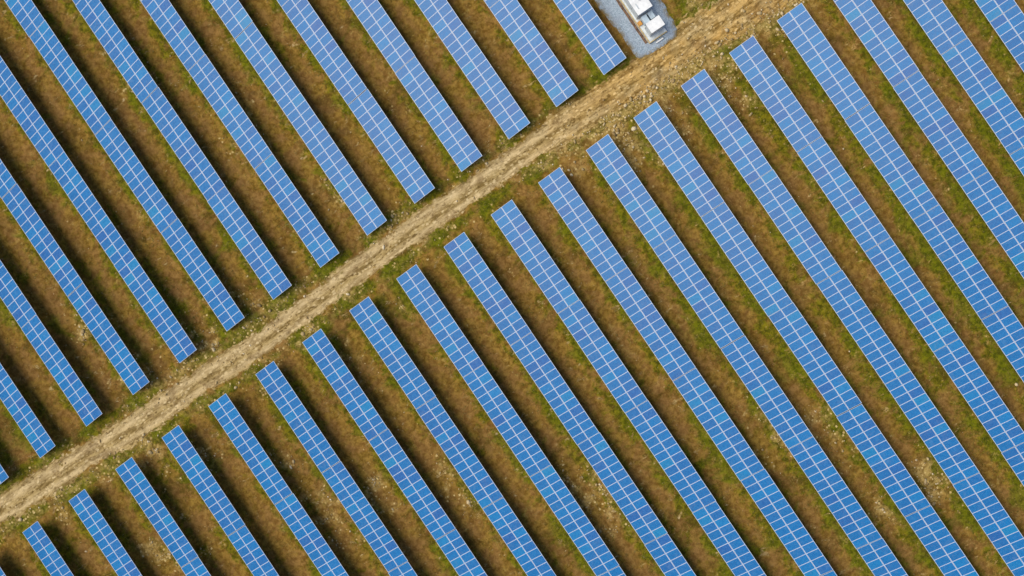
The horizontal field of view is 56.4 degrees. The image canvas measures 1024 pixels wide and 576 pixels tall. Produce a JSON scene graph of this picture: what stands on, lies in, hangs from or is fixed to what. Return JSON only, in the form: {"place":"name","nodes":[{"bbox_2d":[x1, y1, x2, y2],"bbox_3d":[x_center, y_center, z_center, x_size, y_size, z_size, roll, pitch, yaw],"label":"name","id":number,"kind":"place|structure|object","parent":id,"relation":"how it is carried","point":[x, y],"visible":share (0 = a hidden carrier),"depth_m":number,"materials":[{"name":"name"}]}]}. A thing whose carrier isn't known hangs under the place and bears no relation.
{"place":"outdoors","nodes":[
{"label":"outdoors","id":0,"kind":"place"},
{"bbox_2d":[0,0,1023,575],"bbox_3d":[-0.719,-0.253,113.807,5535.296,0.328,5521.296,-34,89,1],"label":"ground","id":1,"kind":"structure","parent":0,"point":[414,232],"depth_m":113.96,"materials":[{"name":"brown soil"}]},
{"bbox_2d":[0,464,8,483],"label":"solar table","id":2,"kind":"object","parent":1,"relation":"on","point":[4,476],"visible":1,"depth_m":113.35,"materials":[{"name":"glass"}]},
{"bbox_2d":[0,159,15,198],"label":"solar table","id":3,"kind":"object","parent":1,"relation":"on","point":[7,182],"visible":1,"depth_m":113.47,"materials":[{"name":"glass"}]},
{"bbox_2d":[0,260,35,327],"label":"solar table","id":4,"kind":"object","parent":1,"relation":"on","point":[17,304],"visible":1,"depth_m":113.63,"materials":[{"name":"glass"}]},
{"bbox_2d":[4,0,44,36],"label":"solar table","id":5,"kind":"object","parent":1,"relation":"on","point":[28,16],"visible":1,"depth_m":113.88,"materials":[{"name":"glass"}]},
{"bbox_2d":[0,363,54,457],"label":"solar table","id":6,"kind":"object","parent":1,"relation":"on","point":[27,420],"visible":1,"depth_m":113.68,"materials":[{"name":"glass"}]},
{"bbox_2d":[0,56,63,166],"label":"solar table","id":7,"kind":"object","parent":1,"relation":"on","point":[28,117],"visible":1,"depth_m":113.74,"materials":[{"name":"glass"}]},
{"bbox_2d":[2,184,82,295],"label":"solar table","id":8,"kind":"object","parent":1,"relation":"on","point":[42,241],"visible":1,"depth_m":113.63,"materials":[{"name":"glass"}]},
{"bbox_2d":[22,521,73,575],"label":"solar table","id":9,"kind":"object","parent":1,"relation":"on","point":[37,537],"visible":1,"depth_m":113.64,"materials":[{"name":"glass"}]},
{"bbox_2d":[21,315,101,425],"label":"solar table","id":10,"kind":"object","parent":1,"relation":"on","point":[61,370],"visible":1,"depth_m":113.55,"materials":[{"name":"glass"}]},
{"bbox_2d":[30,20,110,133],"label":"solar table","id":11,"kind":"object","parent":1,"relation":"on","point":[69,76],"visible":1,"depth_m":113.65,"materials":[{"name":"glass"}]},
{"bbox_2d":[49,152,129,264],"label":"solar table","id":12,"kind":"object","parent":1,"relation":"on","point":[89,208],"visible":1,"depth_m":113.60,"materials":[{"name":"glass"}]},
{"bbox_2d":[69,489,141,575],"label":"solar table","id":13,"kind":"object","parent":1,"relation":"on","point":[85,508],"visible":1,"depth_m":113.40,"materials":[{"name":"glass"}]},
{"bbox_2d":[68,283,148,394],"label":"solar table","id":14,"kind":"object","parent":1,"relation":"on","point":[103,331],"visible":1,"depth_m":113.52,"materials":[{"name":"glass"}]},
{"bbox_2d":[76,0,157,102],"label":"solar table","id":15,"kind":"object","parent":1,"relation":"on","point":[142,84],"visible":1,"depth_m":113.47,"materials":[{"name":"glass"}]},
{"bbox_2d":[95,119,176,232],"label":"solar table","id":16,"kind":"object","parent":1,"relation":"on","point":[136,176],"visible":1,"depth_m":113.47,"materials":[{"name":"glass"}]},
{"bbox_2d":[114,251,196,362],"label":"solar table","id":17,"kind":"object","parent":1,"relation":"on","point":[150,300],"visible":1,"depth_m":113.31,"materials":[{"name":"glass"}]},
{"bbox_2d":[115,457,197,566],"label":"solar table","id":18,"kind":"object","parent":1,"relation":"on","point":[145,496],"visible":1,"depth_m":113.37,"materials":[{"name":"glass"}]},
{"bbox_2d":[140,0,204,70],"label":"solar table","id":19,"kind":"object","parent":1,"relation":"on","point":[177,34],"visible":1,"depth_m":113.37,"materials":[{"name":"glass"}]},
{"bbox_2d":[142,87,224,200],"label":"solar table","id":20,"kind":"object","parent":1,"relation":"on","point":[191,156],"visible":1,"depth_m":113.35,"materials":[{"name":"glass"}]},
{"bbox_2d":[181,557,210,575],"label":"solar table","id":21,"kind":"object","parent":1,"relation":"on","point":[197,565],"visible":1,"depth_m":113.15,"materials":[{"name":"glass"}]},
{"bbox_2d":[161,219,244,330],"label":"solar table","id":22,"kind":"object","parent":1,"relation":"on","point":[194,262],"visible":1,"depth_m":113.30,"materials":[{"name":"glass"}]},
{"bbox_2d":[162,425,244,535],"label":"solar table","id":23,"kind":"object","parent":1,"relation":"on","point":[193,467],"visible":1,"depth_m":113.18,"materials":[{"name":"glass"}]},
{"bbox_2d":[188,54,271,168],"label":"solar table","id":24,"kind":"object","parent":1,"relation":"on","point":[224,104],"visible":1,"depth_m":113.20,"materials":[{"name":"glass"}]},
{"bbox_2d":[209,0,252,38],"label":"solar table","id":25,"kind":"object","parent":1,"relation":"on","point":[234,16],"visible":1,"depth_m":113.30,"materials":[{"name":"glass"}]},
{"bbox_2d":[207,186,291,299],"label":"solar table","id":26,"kind":"object","parent":1,"relation":"on","point":[249,243],"visible":1,"depth_m":113.11,"materials":[{"name":"glass"}]},
{"bbox_2d":[208,393,291,504],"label":"solar table","id":27,"kind":"object","parent":1,"relation":"on","point":[227,415],"visible":1,"depth_m":113.09,"materials":[{"name":"glass"}]},
{"bbox_2d":[228,525,278,575],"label":"solar table","id":28,"kind":"object","parent":1,"relation":"on","point":[255,558],"visible":1,"depth_m":113.04,"materials":[{"name":"glass"}]},
{"bbox_2d":[235,22,319,136],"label":"solar table","id":29,"kind":"object","parent":1,"relation":"on","point":[278,82],"visible":1,"depth_m":113.12,"materials":[{"name":"glass"}]},
{"bbox_2d":[255,154,338,267],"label":"solar table","id":30,"kind":"object","parent":1,"relation":"on","point":[291,203],"visible":1,"depth_m":113.03,"materials":[{"name":"glass"}]},
{"bbox_2d":[255,361,339,472],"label":"solar table","id":31,"kind":"object","parent":1,"relation":"on","point":[287,403],"visible":1,"depth_m":113.03,"materials":[{"name":"glass"}]},
{"bbox_2d":[275,493,348,575],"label":"solar table","id":32,"kind":"object","parent":1,"relation":"on","point":[314,543],"visible":1,"depth_m":112.86,"materials":[{"name":"glass"}]},
{"bbox_2d":[282,0,366,104],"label":"solar table","id":33,"kind":"object","parent":1,"relation":"on","point":[338,68],"visible":1,"depth_m":112.93,"materials":[{"name":"glass"}]},
{"bbox_2d":[301,121,386,234],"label":"solar table","id":34,"kind":"object","parent":1,"relation":"on","point":[348,185],"visible":1,"depth_m":112.86,"materials":[{"name":"glass"}]},
{"bbox_2d":[302,329,387,440],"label":"solar table","id":35,"kind":"object","parent":1,"relation":"on","point":[364,414],"visible":1,"depth_m":112.80,"materials":[{"name":"glass"}]},
{"bbox_2d":[322,461,407,571],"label":"solar table","id":36,"kind":"object","parent":1,"relation":"on","point":[380,540],"visible":1,"depth_m":112.79,"materials":[{"name":"glass"}]},
{"bbox_2d":[346,0,414,72],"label":"solar table","id":37,"kind":"object","parent":1,"relation":"on","point":[394,48],"visible":1,"depth_m":112.88,"materials":[{"name":"glass"}]},
{"bbox_2d":[348,89,434,203],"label":"solar table","id":38,"kind":"object","parent":1,"relation":"on","point":[393,149],"visible":1,"depth_m":112.81,"materials":[{"name":"glass"}]},
{"bbox_2d":[350,296,435,408],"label":"solar table","id":39,"kind":"object","parent":1,"relation":"on","point":[412,383],"visible":1,"depth_m":112.73,"materials":[{"name":"glass"}]},
{"bbox_2d":[388,562,416,575],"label":"solar table","id":40,"kind":"object","parent":1,"relation":"on","point":[405,569],"visible":1,"depth_m":112.44,"materials":[{"name":"glass"}]},
{"bbox_2d":[369,429,455,539],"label":"solar table","id":41,"kind":"object","parent":1,"relation":"on","point":[422,500],"visible":1,"depth_m":112.72,"materials":[{"name":"glass"}]},
{"bbox_2d":[395,57,481,171],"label":"solar table","id":42,"kind":"object","parent":1,"relation":"on","point":[443,120],"visible":1,"depth_m":112.66,"materials":[{"name":"glass"}]},
{"bbox_2d":[415,0,461,40],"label":"solar table","id":43,"kind":"object","parent":1,"relation":"on","point":[433,11],"visible":1,"depth_m":112.80,"materials":[{"name":"glass"}]},
{"bbox_2d":[397,264,482,376],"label":"solar table","id":44,"kind":"object","parent":1,"relation":"on","point":[461,353],"visible":1,"depth_m":112.61,"materials":[{"name":"glass"}]},
{"bbox_2d":[416,397,502,508],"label":"solar table","id":45,"kind":"object","parent":1,"relation":"on","point":[467,464],"visible":1,"depth_m":112.59,"materials":[{"name":"glass"}]},
{"bbox_2d":[436,529,486,575],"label":"solar table","id":46,"kind":"object","parent":1,"relation":"on","point":[458,553],"visible":1,"depth_m":112.49,"materials":[{"name":"glass"}]},
{"bbox_2d":[442,23,529,138],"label":"solar table","id":47,"kind":"object","parent":1,"relation":"on","point":[465,51],"visible":1,"depth_m":112.46,"materials":[{"name":"glass"}]},
{"bbox_2d":[444,232,530,344],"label":"solar table","id":48,"kind":"object","parent":1,"relation":"on","point":[503,308],"visible":1,"depth_m":112.48,"materials":[{"name":"glass"}]},
{"bbox_2d":[484,0,498,7],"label":"solar table","id":49,"kind":"object","parent":1,"relation":"on","point":[490,3],"visible":1,"depth_m":112.98,"materials":[{"name":"glass"}]},
{"bbox_2d":[463,364,550,476],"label":"solar table","id":50,"kind":"object","parent":1,"relation":"on","point":[516,434],"visible":1,"depth_m":112.39,"materials":[{"name":"glass"}]},
{"bbox_2d":[0,0,1017,575],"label":"rubble","id":51,"kind":"object","parent":1,"relation":"on","point":[634,128],"visible":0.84,"depth_m":113.50,"materials":[{"name":"stone"}]},
{"bbox_2d":[483,497,555,575],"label":"solar table","id":52,"kind":"object","parent":1,"relation":"on","point":[515,536],"visible":1,"depth_m":112.37,"materials":[{"name":"glass"}]},
{"bbox_2d":[490,0,577,106],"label":"solar table","id":53,"kind":"object","parent":1,"relation":"on","point":[517,29],"visible":1,"depth_m":112.38,"materials":[{"name":"glass"}]},
{"bbox_2d":[491,200,578,313],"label":"solar table","id":54,"kind":"object","parent":1,"relation":"on","point":[547,276],"visible":1,"depth_m":112.37,"materials":[{"name":"glass"}]},
{"bbox_2d":[511,332,598,444],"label":"solar table","id":55,"kind":"object","parent":1,"relation":"on","point":[562,400],"visible":1,"depth_m":112.36,"materials":[{"name":"glass"}]},
{"bbox_2d":[530,465,618,575],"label":"solar table","id":56,"kind":"object","parent":1,"relation":"on","point":[577,525],"visible":1,"depth_m":112.22,"materials":[{"name":"glass"}]},
{"bbox_2d":[539,167,626,280],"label":"solar table","id":57,"kind":"object","parent":1,"relation":"on","point":[568,212],"visible":1,"depth_m":112.28,"materials":[{"name":"glass"}]},
{"bbox_2d":[553,0,625,74],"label":"solar table","id":58,"kind":"object","parent":1,"relation":"on","point":[610,56],"visible":1,"depth_m":112.27,"materials":[{"name":"glass"}]},
{"bbox_2d":[558,300,646,412],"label":"solar table","id":59,"kind":"object","parent":1,"relation":"on","point":[626,392],"visible":1,"depth_m":112.20,"materials":[{"name":"glass"}]},
{"bbox_2d":[600,566,625,575],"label":"solar table","id":60,"kind":"object","parent":1,"relation":"on","point":[617,571],"visible":1,"depth_m":111.82,"materials":[{"name":"glass"}]},
{"bbox_2d":[578,432,666,544],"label":"solar table","id":61,"kind":"object","parent":1,"relation":"on","point":[634,506],"visible":1,"depth_m":112.17,"materials":[{"name":"glass"}]},
{"bbox_2d":[586,134,675,248],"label":"solar table","id":62,"kind":"object","parent":1,"relation":"on","point":[644,213],"visible":1,"depth_m":112.11,"materials":[{"name":"glass"}]},
{"bbox_2d":[595,0,676,58],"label":"gravel pad","id":63,"kind":"object","parent":1,"relation":"on","point":[614,13],"visible":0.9,"depth_m":113.47,"materials":[{"name":"grey gravel"}]},
{"bbox_2d":[616,0,647,43],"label":"soil strip","id":64,"kind":"object","parent":63,"relation":"on","point":[631,21],"visible":1,"depth_m":113.46,"materials":[{"name":"brown soil"}]},
{"bbox_2d":[620,0,666,43],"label":"concrete plinth","id":65,"kind":"structure","parent":63,"relation":"on","point":[657,35],"depth_m":113.12,"materials":[{"name":"beige concrete"}]},
{"bbox_2d":[624,0,651,18],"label":"equipment cabin","id":66,"kind":"object","parent":65,"relation":"on","point":[638,8],"visible":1,"depth_m":111.12,"materials":[{"name":"white metal"}]},
{"bbox_2d":[640,14,649,25],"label":"junction box","id":67,"kind":"object","parent":65,"relation":"on","point":[644,19],"visible":0.96,"depth_m":112.04,"materials":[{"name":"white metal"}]},
{"bbox_2d":[647,10,654,20],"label":"junction box","id":68,"kind":"object","parent":65,"relation":"on","point":[650,15],"visible":0.94,"depth_m":112.22,"materials":[{"name":"grey metal"}]},
{"bbox_2d":[644,15,664,36],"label":"equipment cabin","id":69,"kind":"object","parent":65,"relation":"on","point":[656,24],"visible":1,"depth_m":111.07,"materials":[{"name":"white metal"}]},
{"bbox_2d":[606,267,695,380],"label":"solar table","id":70,"kind":"object","parent":1,"relation":"on","point":[648,315],"visible":1,"depth_m":112.13,"materials":[{"name":"glass"}]},
{"bbox_2d":[625,400,715,512],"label":"solar table","id":71,"kind":"object","parent":1,"relation":"on","point":[676,466],"visible":1,"depth_m":112.00,"materials":[{"name":"glass"}]},
{"bbox_2d":[645,533,695,575],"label":"solar table","id":72,"kind":"object","parent":1,"relation":"on","point":[669,558],"visible":1,"depth_m":111.95,"materials":[{"name":"glass"}]},
{"bbox_2d":[634,101,723,216],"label":"solar table","id":73,"kind":"object","parent":1,"relation":"on","point":[687,160],"visible":1,"depth_m":111.98,"materials":[{"name":"glass"}]},
{"bbox_2d":[653,235,743,348],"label":"solar table","id":74,"kind":"object","parent":1,"relation":"on","point":[714,310],"visible":1,"depth_m":111.98,"materials":[{"name":"glass"}]},
{"bbox_2d":[673,368,763,480],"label":"solar table","id":75,"kind":"object","parent":1,"relation":"on","point":[716,422],"visible":1,"depth_m":111.90,"materials":[{"name":"glass"}]},
{"bbox_2d":[681,69,771,184],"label":"solar table","id":76,"kind":"object","parent":1,"relation":"on","point":[714,113],"visible":1,"depth_m":111.89,"materials":[{"name":"glass"}]},
{"bbox_2d":[693,501,765,575],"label":"solar table","id":77,"kind":"object","parent":1,"relation":"on","point":[727,540],"visible":1,"depth_m":111.87,"materials":[{"name":"glass"}]},
{"bbox_2d":[701,202,792,316],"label":"solar table","id":78,"kind":"object","parent":1,"relation":"on","point":[743,259],"visible":1,"depth_m":111.81,"materials":[{"name":"glass"}]},
{"bbox_2d":[721,335,812,448],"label":"solar table","id":79,"kind":"object","parent":1,"relation":"on","point":[762,387],"visible":1,"depth_m":111.72,"materials":[{"name":"glass"}]},
{"bbox_2d":[729,36,820,151],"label":"solar table","id":80,"kind":"object","parent":1,"relation":"on","point":[785,97],"visible":1,"depth_m":111.72,"materials":[{"name":"glass"}]},
{"bbox_2d":[741,469,832,575],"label":"solar table","id":81,"kind":"object","parent":1,"relation":"on","point":[794,536],"visible":1,"depth_m":111.66,"materials":[{"name":"glass"}]},
{"bbox_2d":[749,169,840,283],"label":"solar table","id":82,"kind":"object","parent":1,"relation":"on","point":[793,236],"visible":1,"depth_m":111.76,"materials":[{"name":"glass"}]},
{"bbox_2d":[769,303,861,415],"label":"solar table","id":83,"kind":"object","parent":1,"relation":"on","point":[822,371],"visible":1,"depth_m":111.70,"materials":[{"name":"glass"}]},
{"bbox_2d":[777,3,869,119],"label":"solar table","id":84,"kind":"object","parent":1,"relation":"on","point":[823,48],"visible":1,"depth_m":111.65,"materials":[{"name":"glass"}]},
{"bbox_2d":[822,570,836,575],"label":"solar table","id":85,"kind":"object","parent":1,"relation":"on","point":[832,573],"visible":1,"depth_m":111.09,"materials":[{"name":"glass"}]},
{"bbox_2d":[789,437,881,548],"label":"solar table","id":86,"kind":"object","parent":1,"relation":"on","point":[841,503],"visible":1,"depth_m":111.54,"materials":[{"name":"glass"}]},
{"bbox_2d":[797,137,889,251],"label":"solar table","id":87,"kind":"object","parent":1,"relation":"on","point":[863,220],"visible":1,"depth_m":111.55,"materials":[{"name":"glass"}]},
{"bbox_2d":[817,270,910,383],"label":"solar table","id":88,"kind":"object","parent":1,"relation":"on","point":[885,360],"visible":1,"depth_m":111.47,"materials":[{"name":"glass"}]},
{"bbox_2d":[833,0,918,86],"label":"solar table","id":89,"kind":"object","parent":1,"relation":"on","point":[880,53],"visible":1,"depth_m":111.50,"materials":[{"name":"glass"}]},
{"bbox_2d":[857,538,907,575],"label":"solar table","id":90,"kind":"object","parent":1,"relation":"on","point":[887,563],"visible":1,"depth_m":111.35,"materials":[{"name":"glass"}]},
{"bbox_2d":[837,404,929,516],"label":"solar table","id":91,"kind":"object","parent":1,"relation":"on","point":[864,437],"visible":1,"depth_m":111.49,"materials":[{"name":"glass"}]},
{"bbox_2d":[845,104,938,219],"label":"solar table","id":92,"kind":"object","parent":1,"relation":"on","point":[893,152],"visible":1,"depth_m":111.49,"materials":[{"name":"glass"}]},
{"bbox_2d":[865,237,958,351],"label":"solar table","id":93,"kind":"object","parent":1,"relation":"on","point":[921,300],"visible":1,"depth_m":111.40,"materials":[{"name":"glass"}]},
{"bbox_2d":[885,371,978,483],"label":"solar table","id":94,"kind":"object","parent":1,"relation":"on","point":[921,413],"visible":1,"depth_m":111.35,"materials":[{"name":"glass"}]},
{"bbox_2d":[903,0,966,54],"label":"solar table","id":95,"kind":"object","parent":1,"relation":"on","point":[943,17],"visible":1,"depth_m":111.49,"materials":[{"name":"glass"}]},
{"bbox_2d":[893,71,987,186],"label":"solar table","id":96,"kind":"object","parent":1,"relation":"on","point":[953,134],"visible":1,"depth_m":111.33,"materials":[{"name":"glass"}]},
{"bbox_2d":[905,505,978,575],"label":"solar table","id":97,"kind":"object","parent":1,"relation":"on","point":[943,545],"visible":1,"depth_m":111.22,"materials":[{"name":"glass"}]},
{"bbox_2d":[913,204,1007,319],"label":"solar table","id":98,"kind":"object","parent":1,"relation":"on","point":[948,232],"visible":1,"depth_m":111.28,"materials":[{"name":"glass"}]},
{"bbox_2d":[933,339,1023,451],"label":"solar table","id":99,"kind":"object","parent":1,"relation":"on","point":[986,390],"visible":1,"depth_m":111.19,"materials":[{"name":"glass"}]},
{"bbox_2d":[941,38,1023,154],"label":"solar table","id":100,"kind":"object","parent":1,"relation":"on","point":[1004,105],"visible":1,"depth_m":111.30,"materials":[{"name":"glass"}]},
{"bbox_2d":[953,473,1023,575],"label":"solar table","id":101,"kind":"object","parent":1,"relation":"on","point":[1012,555],"visible":1,"depth_m":111.25,"materials":[{"name":"glass"}]},
{"bbox_2d":[961,171,1023,277],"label":"solar table","id":102,"kind":"object","parent":1,"relation":"on","point":[1005,210],"visible":1,"depth_m":111.22,"materials":[{"name":"glass"}]},
{"bbox_2d":[975,0,1015,21],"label":"solar table","id":103,"kind":"object","parent":1,"relation":"on","point":[990,10],"visible":1,"depth_m":111.44,"materials":[{"name":"glass"}]},
{"bbox_2d":[981,306,1023,381],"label":"solar table","id":104,"kind":"object","parent":1,"relation":"on","point":[1010,323],"visible":1,"depth_m":111.25,"materials":[{"name":"glass"}]},
{"bbox_2d":[990,5,1023,71],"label":"solar table","id":105,"kind":"object","parent":1,"relation":"on","point":[1004,29],"visible":1,"depth_m":111.40,"materials":[{"name":"glass"}]},
{"bbox_2d":[1002,443,1023,485],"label":"solar table","id":106,"kind":"object","parent":1,"relation":"on","point":[1013,457],"visible":1,"depth_m":111.47,"materials":[{"name":"glass"}]},
{"bbox_2d":[1010,147,1023,175],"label":"solar table","id":107,"kind":"object","parent":1,"relation":"on","point":[1017,157],"visible":1,"depth_m":111.59,"materials":[{"name":"glass"}]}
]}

